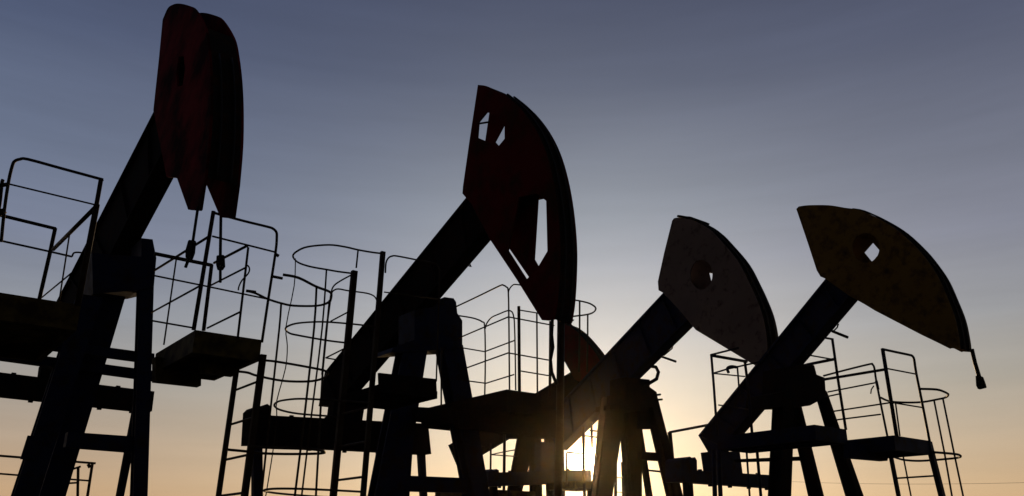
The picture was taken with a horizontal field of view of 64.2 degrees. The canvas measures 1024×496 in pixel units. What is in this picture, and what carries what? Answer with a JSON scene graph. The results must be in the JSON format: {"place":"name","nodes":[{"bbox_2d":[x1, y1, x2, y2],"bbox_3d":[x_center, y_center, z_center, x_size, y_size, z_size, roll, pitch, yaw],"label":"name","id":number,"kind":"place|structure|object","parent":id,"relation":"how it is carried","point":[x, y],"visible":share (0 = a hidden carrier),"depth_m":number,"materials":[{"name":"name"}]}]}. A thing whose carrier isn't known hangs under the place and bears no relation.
{"place":"outdoors","nodes":[
{"label":"outdoors","id":0,"kind":"place"},
{"bbox_2d":[0,455,95,495],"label":"service platform","id":1,"kind":"structure","parent":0,"point":[78,479],"depth_m":14.67,"materials":[{"name":"paint"}]},
{"bbox_2d":[0,0,1023,495],"label":"sky","id":2,"kind":"structure","parent":0,"point":[733,116],"materials":[{"name":"blue"}]},
{"bbox_3d":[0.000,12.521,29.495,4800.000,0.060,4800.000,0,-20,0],"label":"ground","id":3,"kind":"structure","parent":0,"visible":0},
{"bbox_2d":[0,3,243,495],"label":"pumpjack","id":4,"kind":"object","parent":3,"relation":"on","point":[191,139],"visible":0.99,"depth_m":8.35,"materials":[{"name":"metal"}]},
{"bbox_2d":[0,157,103,361],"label":"service platform","id":5,"kind":"structure","parent":4,"relation":"attached to","point":[38,329],"depth_m":6.44,"materials":[{"name":"paint"}]},
{"bbox_2d":[151,211,332,495],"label":"service platform","id":6,"kind":"structure","parent":3,"relation":"on","point":[193,358],"depth_m":7.15,"materials":[{"name":"paint"}]},
{"bbox_2d":[263,244,441,495],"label":"service platform","id":7,"kind":"structure","parent":3,"relation":"on","point":[390,391],"depth_m":7.83,"materials":[{"name":"metal"}]},
{"bbox_2d":[241,85,576,495],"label":"pumpjack","id":8,"kind":"object","parent":3,"relation":"on","point":[515,176],"visible":0.98,"depth_m":10.61,"materials":[{"name":"metal"}]},
{"bbox_2d":[412,284,596,437],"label":"service platform","id":9,"kind":"structure","parent":8,"relation":"attached to","point":[518,412],"depth_m":10.31,"materials":[{"name":"metal"}]},
{"bbox_2d":[435,434,534,495],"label":"service platform","id":10,"kind":"structure","parent":3,"relation":"on","point":[503,492],"depth_m":16.45,"materials":[{"name":"paint"}]},
{"bbox_2d":[448,319,603,495],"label":"pumpjack","id":11,"kind":"object","parent":3,"relation":"on","point":[523,461],"visible":0.45,"depth_m":18.17,"materials":[{"name":"metal"}]},
{"bbox_2d":[547,422,596,495],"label":"service platform","id":12,"kind":"structure","parent":3,"relation":"on","point":[583,485],"depth_m":14.98,"materials":[{"name":"paint"}]},
{"bbox_2d":[614,462,624,495],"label":"ladder","id":13,"kind":"object","parent":3,"relation":"on","point":[615,488],"visible":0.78,"depth_m":19.18,"materials":[{"name":"metal"}]},
{"bbox_2d":[486,215,777,495],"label":"pumpjack","id":14,"kind":"object","parent":3,"relation":"on","point":[615,396],"visible":0.87,"depth_m":15.35,"materials":[{"name":"metal"}]},
{"bbox_2d":[649,424,706,472],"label":"service platform","id":15,"kind":"structure","parent":3,"relation":"on","point":[678,430],"depth_m":16.25,"materials":[{"name":"paint"}]},
{"bbox_2d":[710,336,847,495],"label":"service platform","id":16,"kind":"structure","parent":3,"relation":"on","point":[807,436],"depth_m":10.22,"materials":[{"name":"blue paint"}]},
{"bbox_2d":[665,205,986,495],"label":"pumpjack","id":17,"kind":"object","parent":3,"relation":"on","point":[901,278],"visible":0.98,"depth_m":12.21,"materials":[{"name":"metal"}]},
{"bbox_2d":[823,348,963,495],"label":"service platform","id":18,"kind":"structure","parent":3,"relation":"on","point":[896,445],"depth_m":9.99,"materials":[{"name":"blue paint"}]}
]}

